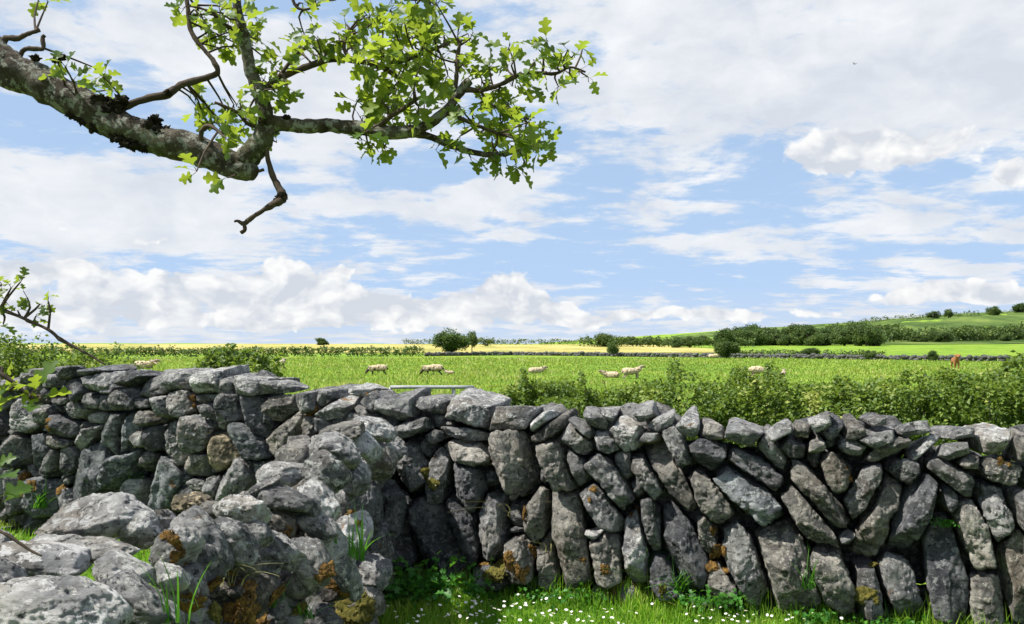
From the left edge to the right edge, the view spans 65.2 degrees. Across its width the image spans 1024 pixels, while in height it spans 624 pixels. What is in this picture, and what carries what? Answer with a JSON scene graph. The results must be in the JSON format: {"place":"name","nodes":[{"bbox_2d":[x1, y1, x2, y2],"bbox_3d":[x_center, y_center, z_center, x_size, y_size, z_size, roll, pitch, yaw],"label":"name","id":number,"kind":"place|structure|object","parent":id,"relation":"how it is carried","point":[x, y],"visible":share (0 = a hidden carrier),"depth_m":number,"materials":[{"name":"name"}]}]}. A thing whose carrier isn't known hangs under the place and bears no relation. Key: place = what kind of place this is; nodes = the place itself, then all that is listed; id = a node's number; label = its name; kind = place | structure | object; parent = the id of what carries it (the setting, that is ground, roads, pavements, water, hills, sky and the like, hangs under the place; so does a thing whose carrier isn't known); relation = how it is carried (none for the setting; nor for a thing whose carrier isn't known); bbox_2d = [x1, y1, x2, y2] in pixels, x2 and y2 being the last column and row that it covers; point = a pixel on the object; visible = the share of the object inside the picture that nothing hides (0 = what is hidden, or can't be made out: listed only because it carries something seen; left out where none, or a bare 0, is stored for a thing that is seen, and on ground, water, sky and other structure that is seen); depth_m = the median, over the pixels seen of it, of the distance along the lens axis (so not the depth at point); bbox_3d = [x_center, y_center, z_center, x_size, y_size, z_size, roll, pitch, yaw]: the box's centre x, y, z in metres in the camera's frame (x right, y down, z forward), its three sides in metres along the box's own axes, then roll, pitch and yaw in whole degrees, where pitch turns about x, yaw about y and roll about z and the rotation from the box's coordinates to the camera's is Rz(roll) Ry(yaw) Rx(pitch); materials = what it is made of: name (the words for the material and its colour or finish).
{"place":"outdoors","nodes":[
{"label":"outdoors","id":0,"kind":"place"},
{"bbox_2d":[18,344,765,352],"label":"field","id":1,"kind":"structure","parent":0,"point":[569,348],"depth_m":202.39,"materials":[{"name":"yellow plant"}]},
{"bbox_2d":[314,338,328,344],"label":"bush","id":2,"kind":"object","parent":1,"relation":"on","point":[322,341],"visible":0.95,"depth_m":248.96,"materials":[{"name":"green plant"}]},
{"bbox_2d":[478,336,494,345],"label":"tree","id":3,"kind":"object","parent":1,"relation":"on","point":[488,341],"visible":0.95,"depth_m":228.57,"materials":[{"name":"green plant"}]},
{"bbox_2d":[402,337,624,344],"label":"hedge","id":4,"kind":"object","parent":1,"relation":"on","point":[514,341],"visible":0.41,"depth_m":282.20,"materials":[{"name":"green plant"}]},
{"bbox_2d":[594,332,617,346],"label":"tree","id":5,"kind":"object","parent":1,"relation":"on","point":[603,336],"visible":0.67,"depth_m":213.68,"materials":[{"name":"green plant"}]},
{"bbox_2d":[577,334,754,347],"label":"hedge","id":6,"kind":"object","parent":1,"relation":"on","point":[742,340],"visible":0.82,"depth_m":210.47,"materials":[{"name":"green plant"}]},
{"bbox_2d":[0,523,1012,623],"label":"grass","id":7,"kind":"structure","parent":0,"point":[640,607],"depth_m":4.70,"materials":[{"name":"green plant"}]},
{"bbox_2d":[834,615,952,623],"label":"weed plant","id":8,"kind":"object","parent":7,"relation":"on","point":[909,621],"visible":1,"depth_m":4.30,"materials":[{"name":"green plant"}]},
{"bbox_2d":[0,314,1023,623],"bbox_3d":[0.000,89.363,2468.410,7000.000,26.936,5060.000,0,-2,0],"label":"ground","id":9,"kind":"structure","parent":0,"point":[962,350],"depth_m":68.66,"materials":[{"name":"green plant"}]},
{"bbox_2d":[0,331,147,379],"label":"bramble thicket","id":10,"kind":"object","parent":9,"relation":"on","point":[21,363],"visible":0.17,"depth_m":8.64,"materials":[{"name":"green plant"}]},
{"bbox_2d":[132,359,160,368],"bbox_3d":[-24.346,3.488,53.248,1.831,0.703,0.694,0,-2,-8],"label":"sheep","id":11,"kind":"object","parent":9,"relation":"on","point":[150,363],"visible":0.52,"depth_m":53.05},
{"bbox_2d":[0,364,396,540],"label":"stone wall","id":12,"kind":"structure","parent":9,"relation":"on","point":[218,434],"depth_m":6.22,"materials":[{"name":"stone"}]},
{"bbox_2d":[29,483,55,507],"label":"grass tuft","id":13,"kind":"object","parent":12,"relation":"on","point":[43,504],"visible":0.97,"depth_m":6.48,"materials":[{"name":"green plant"}]},
{"bbox_2d":[121,471,143,481],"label":"grass tuft","id":14,"kind":"object","parent":12,"relation":"on","point":[141,477],"visible":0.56,"depth_m":6.34,"materials":[{"name":"green plant"}]},
{"bbox_2d":[0,415,407,623],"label":"stone wall","id":15,"kind":"structure","parent":9,"relation":"on","point":[291,511],"depth_m":2.56,"materials":[{"name":"stone"}]},
{"bbox_2d":[127,552,211,623],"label":"grass tuft","id":16,"kind":"object","parent":15,"relation":"on","point":[166,608],"visible":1,"depth_m":1.78,"materials":[{"name":"green plant"}]},
{"bbox_2d":[221,563,285,585],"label":"grass tuft","id":17,"kind":"object","parent":15,"relation":"on","point":[243,578],"visible":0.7,"depth_m":2.46,"materials":[{"name":"green plant"}]},
{"bbox_2d":[269,573,296,607],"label":"grass tuft","id":18,"kind":"object","parent":15,"relation":"on","point":[274,604],"visible":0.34,"depth_m":2.77,"materials":[{"name":"green plant"}]},
{"bbox_2d":[284,588,351,619],"bbox_3d":[-0.733,1.014,2.800,0.302,0.120,0.184,-1,-2,19],"label":"grass tuft","id":19,"kind":"object","parent":15,"relation":"on","point":[309,614],"visible":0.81,"depth_m":2.80,"materials":[{"name":"green plant"}]},
{"bbox_2d":[335,503,390,561],"bbox_3d":[-0.554,0.845,3.072,0.277,0.236,0.142,0,-2,6],"label":"grass tuft","id":20,"kind":"object","parent":15,"relation":"on","point":[352,552],"visible":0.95,"depth_m":3.11,"materials":[{"name":"green plant"}]},
{"bbox_2d":[7,344,423,356],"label":"hedge","id":21,"kind":"object","parent":9,"relation":"on","point":[162,352],"visible":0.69,"depth_m":106.70,"materials":[{"name":"green plant"}]},
{"bbox_2d":[188,343,285,376],"bbox_3d":[-3.245,1.188,9.263,1.212,1.668,1.051,0,-2,0],"label":"shrub","id":22,"kind":"object","parent":9,"relation":"on","point":[237,357],"visible":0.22,"depth_m":9.15,"materials":[{"name":"green plant"}]},
{"bbox_2d":[275,358,285,367],"bbox_3d":[-15.384,3.469,53.332,0.461,0.724,1.279,0,-2,10],"label":"sheep","id":23,"kind":"object","parent":9,"relation":"on","point":[283,360],"visible":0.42,"depth_m":53.45},
{"bbox_2d":[0,0,607,556],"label":"hawthorn tree","id":24,"kind":"object","parent":9,"relation":"on","point":[108,116],"visible":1,"depth_m":1.42,"materials":[{"name":"green plant"}]},
{"bbox_2d":[365,364,387,373],"bbox_3d":[-7.201,3.081,42.568,1.232,0.606,0.456,0,-2,-5],"label":"sheep","id":25,"kind":"object","parent":9,"relation":"on","point":[378,368],"visible":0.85,"depth_m":42.42},
{"bbox_2d":[389,385,474,394],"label":"metal gate","id":26,"kind":"structure","parent":9,"relation":"on","point":[452,387],"depth_m":9.55,"materials":[{"name":"metal"}]},
{"bbox_2d":[420,364,443,374],"bbox_3d":[-4.206,3.046,42.017,1.294,0.636,0.479,0,-2,2],"label":"sheep","id":27,"kind":"object","parent":9,"relation":"on","point":[434,367],"visible":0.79,"depth_m":41.87},
{"bbox_2d":[382,550,493,607],"bbox_3d":[-0.686,1.651,4.985,1.142,0.325,0.600,0,-2,-12],"label":"nettle patch","id":28,"kind":"object","parent":9,"relation":"on","point":[409,584],"visible":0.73,"depth_m":4.92,"materials":[{"name":"green plant"}]},
{"bbox_2d":[443,369,453,373],"bbox_3d":[-3.289,3.161,41.478,0.640,0.362,0.230,0,-2,10],"label":"lamb","id":29,"kind":"object","parent":9,"relation":"on","point":[448,372],"visible":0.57,"depth_m":41.39},
{"bbox_2d":[431,327,471,351],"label":"tree","id":30,"kind":"object","parent":9,"relation":"on","point":[452,341],"visible":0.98,"depth_m":116.90,"materials":[{"name":"green plant"}]},
{"bbox_2d":[467,330,478,351],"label":"tree","id":31,"kind":"object","parent":9,"relation":"on","point":[474,339],"visible":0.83,"depth_m":149.47,"materials":[{"name":"green plant"}]},
{"bbox_2d":[459,557,493,597],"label":"weed plant","id":32,"kind":"object","parent":9,"relation":"on","point":[472,587],"visible":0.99,"depth_m":4.88,"materials":[{"name":"green plant"}]},
{"bbox_2d":[528,366,547,372],"bbox_3d":[1.481,3.265,45.001,1.200,0.460,0.455,1,-2,-20],"label":"sheep","id":33,"kind":"object","parent":9,"relation":"on","point":[537,369],"visible":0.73,"depth_m":44.85},
{"bbox_2d":[497,582,606,610],"bbox_3d":[0.235,1.713,4.914,0.664,0.114,0.404,0,-2,0],"label":"weed plant","id":34,"kind":"object","parent":9,"relation":"on","point":[563,597],"visible":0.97,"depth_m":4.88,"materials":[{"name":"green plant"}]},
{"bbox_2d":[424,351,713,357],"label":"field wall","id":35,"kind":"structure","parent":9,"relation":"on","point":[595,353],"depth_m":113.01,"materials":[{"name":"stone"}]},
{"bbox_2d":[598,370,619,377],"bbox_3d":[4.727,3.037,38.963,1.074,0.412,0.407,-1,-2,20],"label":"sheep","id":36,"kind":"object","parent":9,"relation":"on","point":[606,374],"visible":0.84,"depth_m":38.79},
{"bbox_2d":[606,341,619,356],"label":"bush","id":37,"kind":"object","parent":9,"relation":"on","point":[613,348],"visible":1,"depth_m":107.44,"materials":[{"name":"green plant"}]},
{"bbox_2d":[621,365,645,378],"bbox_3d":[5.771,2.873,38.014,1.216,0.688,0.438,0,-2,-10],"label":"sheep","id":38,"kind":"object","parent":9,"relation":"on","point":[626,371],"visible":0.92,"depth_m":37.90},
{"bbox_2d":[669,338,683,347],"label":"tree","id":39,"kind":"object","parent":9,"relation":"on","point":[676,343],"visible":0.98,"depth_m":198.90,"materials":[{"name":"green plant"}]},
{"bbox_2d":[681,336,697,347],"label":"tree","id":40,"kind":"object","parent":9,"relation":"on","point":[689,341],"visible":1,"depth_m":199.22,"materials":[{"name":"green plant"}]},
{"bbox_2d":[374,387,1023,623],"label":"stone wall","id":41,"kind":"structure","parent":9,"relation":"on","point":[856,505],"depth_m":4.78,"materials":[{"name":"stone"}]},
{"bbox_2d":[451,501,547,517],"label":"grass tuft","id":42,"kind":"object","parent":41,"relation":"on","point":[499,507],"visible":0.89,"depth_m":5.14,"materials":[{"name":"green plant"}]},
{"bbox_2d":[603,546,669,584],"bbox_3d":[0.854,1.504,4.947,0.699,0.367,0.371,0,-2,0],"label":"grass tuft","id":43,"kind":"object","parent":41,"relation":"on","point":[648,582],"visible":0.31,"depth_m":4.95,"materials":[{"name":"green plant"}]},
{"bbox_2d":[646,558,696,591],"bbox_3d":[0.970,1.558,4.747,0.550,0.212,0.267,0,-2,0],"label":"plant","id":44,"kind":"object","parent":41,"relation":"on","point":[682,586],"visible":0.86,"depth_m":4.78,"materials":[{"name":"green plant"}]},
{"bbox_2d":[772,543,825,589],"bbox_3d":[1.643,1.415,4.454,0.338,0.282,0.283,2,-3,-42],"label":"grass tuft","id":45,"kind":"object","parent":41,"relation":"on","point":[811,582],"visible":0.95,"depth_m":4.49,"materials":[{"name":"green plant"}]},
{"bbox_2d":[930,516,959,527],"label":"weed plant","id":46,"kind":"object","parent":41,"relation":"on","point":[945,521],"visible":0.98,"depth_m":4.38,"materials":[{"name":"green plant"}]},
{"bbox_2d":[656,584,754,611],"bbox_3d":[1.101,1.619,4.543,0.553,0.106,0.303,0,-2,0],"label":"weed plant","id":47,"kind":"object","parent":9,"relation":"on","point":[693,598],"visible":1,"depth_m":4.52,"materials":[{"name":"green plant"}]},
{"bbox_2d":[708,354,717,357],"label":"sheep","id":48,"kind":"object","parent":9,"relation":"on","point":[712,355],"visible":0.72,"depth_m":96.62},
{"bbox_2d":[713,328,736,343],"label":"tree","id":49,"kind":"object","parent":9,"relation":"on","point":[724,333],"visible":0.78,"depth_m":203.37,"materials":[{"name":"green plant"}]},
{"bbox_2d":[712,338,740,358],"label":"tree","id":50,"kind":"object","parent":9,"relation":"on","point":[725,349],"visible":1,"depth_m":91.08,"materials":[{"name":"green plant"}]},
{"bbox_2d":[731,331,742,341],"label":"tree","id":51,"kind":"object","parent":9,"relation":"on","point":[735,332],"visible":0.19,"depth_m":237.59,"materials":[{"name":"green plant"}]},
{"bbox_2d":[731,326,745,333],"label":"tree","id":52,"kind":"object","parent":9,"relation":"on","point":[738,328],"visible":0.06,"depth_m":258.48,"materials":[{"name":"green plant"}]},
{"bbox_2d":[734,330,754,345],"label":"tree","id":53,"kind":"object","parent":9,"relation":"on","point":[745,334],"visible":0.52,"depth_m":236.85,"materials":[{"name":"green plant"}]},
{"bbox_2d":[745,324,760,331],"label":"tree","id":54,"kind":"object","parent":9,"relation":"on","point":[752,327],"visible":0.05,"depth_m":273.69,"materials":[{"name":"green plant"}]},
{"bbox_2d":[747,328,767,345],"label":"tree","id":55,"kind":"object","parent":9,"relation":"on","point":[759,336],"visible":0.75,"depth_m":235.54,"materials":[{"name":"green plant"}]},
{"bbox_2d":[749,366,767,374],"bbox_3d":[12.095,2.924,38.949,1.232,0.606,0.456,0,-2,-8],"label":"sheep","id":56,"kind":"object","parent":9,"relation":"on","point":[757,369],"visible":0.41,"depth_m":38.77},
{"bbox_2d":[495,350,1023,461],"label":"hedge","id":57,"kind":"object","parent":9,"relation":"on","point":[956,400],"visible":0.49,"depth_m":7.00,"materials":[{"name":"green plant"}]},
{"bbox_2d":[753,328,768,345],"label":"tree","id":58,"kind":"object","parent":9,"relation":"on","point":[765,333],"visible":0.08,"depth_m":243.55,"materials":[{"name":"green plant"}]},
{"bbox_2d":[761,330,778,344],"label":"tree","id":59,"kind":"object","parent":9,"relation":"on","point":[769,332],"visible":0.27,"depth_m":251.24,"materials":[{"name":"green plant"}]},
{"bbox_2d":[763,326,776,344],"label":"tree","id":60,"kind":"object","parent":9,"relation":"on","point":[766,328],"visible":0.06,"depth_m":269.90,"materials":[{"name":"green plant"}]},
{"bbox_2d":[767,333,783,345],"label":"tree","id":61,"kind":"object","parent":9,"relation":"on","point":[772,339],"visible":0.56,"depth_m":245.74,"materials":[{"name":"green plant"}]},
{"bbox_2d":[777,334,797,345],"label":"tree","id":62,"kind":"object","parent":9,"relation":"on","point":[788,339],"visible":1,"depth_m":237.63,"materials":[{"name":"green plant"}]},
{"bbox_2d":[780,323,801,344],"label":"tree","id":63,"kind":"object","parent":9,"relation":"on","point":[789,329],"visible":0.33,"depth_m":250.60,"materials":[{"name":"green plant"}]},
{"bbox_2d":[790,331,804,345],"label":"tree","id":64,"kind":"object","parent":9,"relation":"on","point":[799,343],"visible":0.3,"depth_m":243.89,"materials":[{"name":"green plant"}]},
{"bbox_2d":[793,324,813,345],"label":"tree","id":65,"kind":"object","parent":9,"relation":"on","point":[798,332],"visible":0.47,"depth_m":242.89,"materials":[{"name":"green plant"}]},
{"bbox_2d":[800,324,817,345],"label":"tree","id":66,"kind":"object","parent":9,"relation":"on","point":[807,330],"visible":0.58,"depth_m":237.98,"materials":[{"name":"green plant"}]},
{"bbox_2d":[800,348,820,354],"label":"bush","id":67,"kind":"object","parent":9,"relation":"on","point":[808,351],"visible":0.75,"depth_m":91.25,"materials":[{"name":"green plant"}]},
{"bbox_2d":[786,606,836,623],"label":"weed plant","id":68,"kind":"object","parent":9,"relation":"on","point":[815,618],"visible":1,"depth_m":4.43,"materials":[{"name":"green plant"}]},
{"bbox_2d":[739,349,886,356],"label":"scrub","id":69,"kind":"object","parent":9,"relation":"on","point":[796,351],"visible":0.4,"depth_m":93.37,"materials":[{"name":"green plant"}]},
{"bbox_2d":[804,333,823,345],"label":"tree","id":70,"kind":"object","parent":9,"relation":"on","point":[814,339],"visible":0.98,"depth_m":234.56,"materials":[{"name":"green plant"}]},
{"bbox_2d":[816,332,831,345],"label":"tree","id":71,"kind":"object","parent":9,"relation":"on","point":[826,341],"visible":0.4,"depth_m":240.89,"materials":[{"name":"green plant"}]},
{"bbox_2d":[817,328,832,335],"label":"tree","id":72,"kind":"object","parent":9,"relation":"on","point":[825,330],"visible":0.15,"depth_m":258.55,"materials":[{"name":"green plant"}]},
{"bbox_2d":[823,333,838,344],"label":"tree","id":73,"kind":"object","parent":9,"relation":"on","point":[828,334],"visible":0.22,"depth_m":248.58,"materials":[{"name":"green plant"}]},
{"bbox_2d":[831,328,847,343],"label":"tree","id":74,"kind":"object","parent":9,"relation":"on","point":[835,331],"visible":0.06,"depth_m":271.00,"materials":[{"name":"green plant"}]},
{"bbox_2d":[831,327,851,343],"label":"tree","id":75,"kind":"object","parent":9,"relation":"on","point":[841,328],"visible":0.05,"depth_m":276.19,"materials":[{"name":"green plant"}]},
{"bbox_2d":[830,330,855,345],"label":"tree","id":76,"kind":"object","parent":9,"relation":"on","point":[839,337],"visible":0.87,"depth_m":237.13,"materials":[{"name":"green plant"}]},
{"bbox_2d":[845,322,866,339],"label":"tree","id":77,"kind":"object","parent":9,"relation":"on","point":[864,324],"visible":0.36,"depth_m":236.48,"materials":[{"name":"green plant"}]},
{"bbox_2d":[849,323,864,345],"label":"tree","id":78,"kind":"object","parent":9,"relation":"on","point":[860,343],"visible":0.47,"depth_m":234.29,"materials":[{"name":"green plant"}]},
{"bbox_2d":[854,324,876,345],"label":"tree","id":79,"kind":"object","parent":9,"relation":"on","point":[868,333],"visible":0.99,"depth_m":231.28,"materials":[{"name":"green plant"}]},
{"bbox_2d":[862,350,876,358],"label":"bush","id":80,"kind":"object","parent":9,"relation":"on","point":[868,354],"visible":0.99,"depth_m":83.64,"materials":[{"name":"green plant"}]},
{"bbox_2d":[718,353,1022,361],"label":"field wall","id":81,"kind":"structure","parent":9,"relation":"on","point":[983,357],"depth_m":85.10,"materials":[{"name":"stone"}]},
{"bbox_2d":[862,323,887,344],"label":"tree","id":82,"kind":"object","parent":9,"relation":"on","point":[872,325],"visible":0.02,"depth_m":248.56,"materials":[{"name":"green plant"}]},
{"bbox_2d":[868,327,884,345],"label":"tree","id":83,"kind":"object","parent":9,"relation":"on","point":[878,340],"visible":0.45,"depth_m":237.90,"materials":[{"name":"green plant"}]},
{"bbox_2d":[927,350,938,360],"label":"bush","id":84,"kind":"object","parent":9,"relation":"on","point":[932,355],"visible":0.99,"depth_m":77.72,"materials":[{"name":"green plant"}]},
{"bbox_2d":[951,354,960,368],"bbox_3d":[29.469,3.290,53.154,0.406,0.993,1.420,-1,-2,15],"label":"calf","id":85,"kind":"object","parent":9,"relation":"on","point":[955,360],"visible":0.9,"depth_m":52.86},
{"bbox_2d":[0,0,1023,343],"label":"sky","id":86,"kind":"structure","parent":0,"point":[732,163],"materials":[{"name":"blue"}]},
{"bbox_2d":[618,311,1023,344],"bbox_3d":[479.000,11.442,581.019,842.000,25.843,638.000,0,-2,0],"label":"hill","id":87,"kind":"structure","parent":0,"point":[1012,317],"depth_m":388.88,"materials":[{"name":"green plant"}]},
{"bbox_2d":[779,323,905,330],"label":"hedge","id":88,"kind":"object","parent":87,"relation":"on","point":[888,326],"visible":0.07,"depth_m":355.62,"materials":[{"name":"green plant"}]},
{"bbox_2d":[889,335,903,340],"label":"bush","id":89,"kind":"object","parent":87,"relation":"on","point":[898,337],"visible":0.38,"depth_m":311.82,"materials":[{"name":"green plant"}]},
{"bbox_2d":[909,335,929,341],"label":"bush","id":90,"kind":"object","parent":87,"relation":"on","point":[921,338],"visible":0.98,"depth_m":290.40,"materials":[{"name":"green plant"}]},
{"bbox_2d":[823,309,1022,328],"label":"hedge","id":91,"kind":"object","parent":87,"relation":"on","point":[863,321],"visible":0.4,"depth_m":441.88,"materials":[{"name":"green plant"}]},
{"bbox_2d":[924,310,941,318],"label":"bush","id":92,"kind":"object","parent":87,"relation":"on","point":[933,314],"visible":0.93,"depth_m":439.56,"materials":[{"name":"green plant"}]},
{"bbox_2d":[927,331,942,341],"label":"bush","id":93,"kind":"object","parent":87,"relation":"on","point":[930,335],"visible":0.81,"depth_m":288.64,"materials":[{"name":"green plant"}]},
{"bbox_2d":[932,331,954,341],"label":"bush","id":94,"kind":"object","parent":87,"relation":"on","point":[939,336],"visible":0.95,"depth_m":285.23,"materials":[{"name":"green plant"}]},
{"bbox_2d":[943,309,953,317],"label":"bush","id":95,"kind":"object","parent":87,"relation":"on","point":[948,313],"visible":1,"depth_m":429.37,"materials":[{"name":"green plant"}]},
{"bbox_2d":[876,321,1023,341],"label":"hedge","id":96,"kind":"object","parent":87,"relation":"on","point":[965,332],"visible":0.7,"depth_m":294.47,"materials":[{"name":"green plant"}]},
{"bbox_2d":[981,325,1000,329],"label":"bush","id":97,"kind":"object","parent":87,"relation":"on","point":[985,327],"visible":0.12,"depth_m":313.02,"materials":[{"name":"green plant"}]},
{"bbox_2d":[986,306,1001,315],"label":"tree","id":98,"kind":"object","parent":87,"relation":"on","point":[994,310],"visible":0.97,"depth_m":428.69,"materials":[{"name":"green plant"}]},
{"bbox_2d":[997,333,1011,340],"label":"bush","id":99,"kind":"object","parent":87,"relation":"on","point":[1005,337],"visible":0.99,"depth_m":284.43,"materials":[{"name":"green plant"}]},
{"bbox_2d":[1011,303,1023,311],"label":"tree","id":100,"kind":"object","parent":87,"relation":"on","point":[1018,307],"visible":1,"depth_m":439.49,"materials":[{"name":"green plant"}]},
{"bbox_2d":[1013,328,1023,339],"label":"bush","id":101,"kind":"object","parent":87,"relation":"on","point":[1020,334],"visible":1,"depth_m":291.07,"materials":[{"name":"green plant"}]}
]}

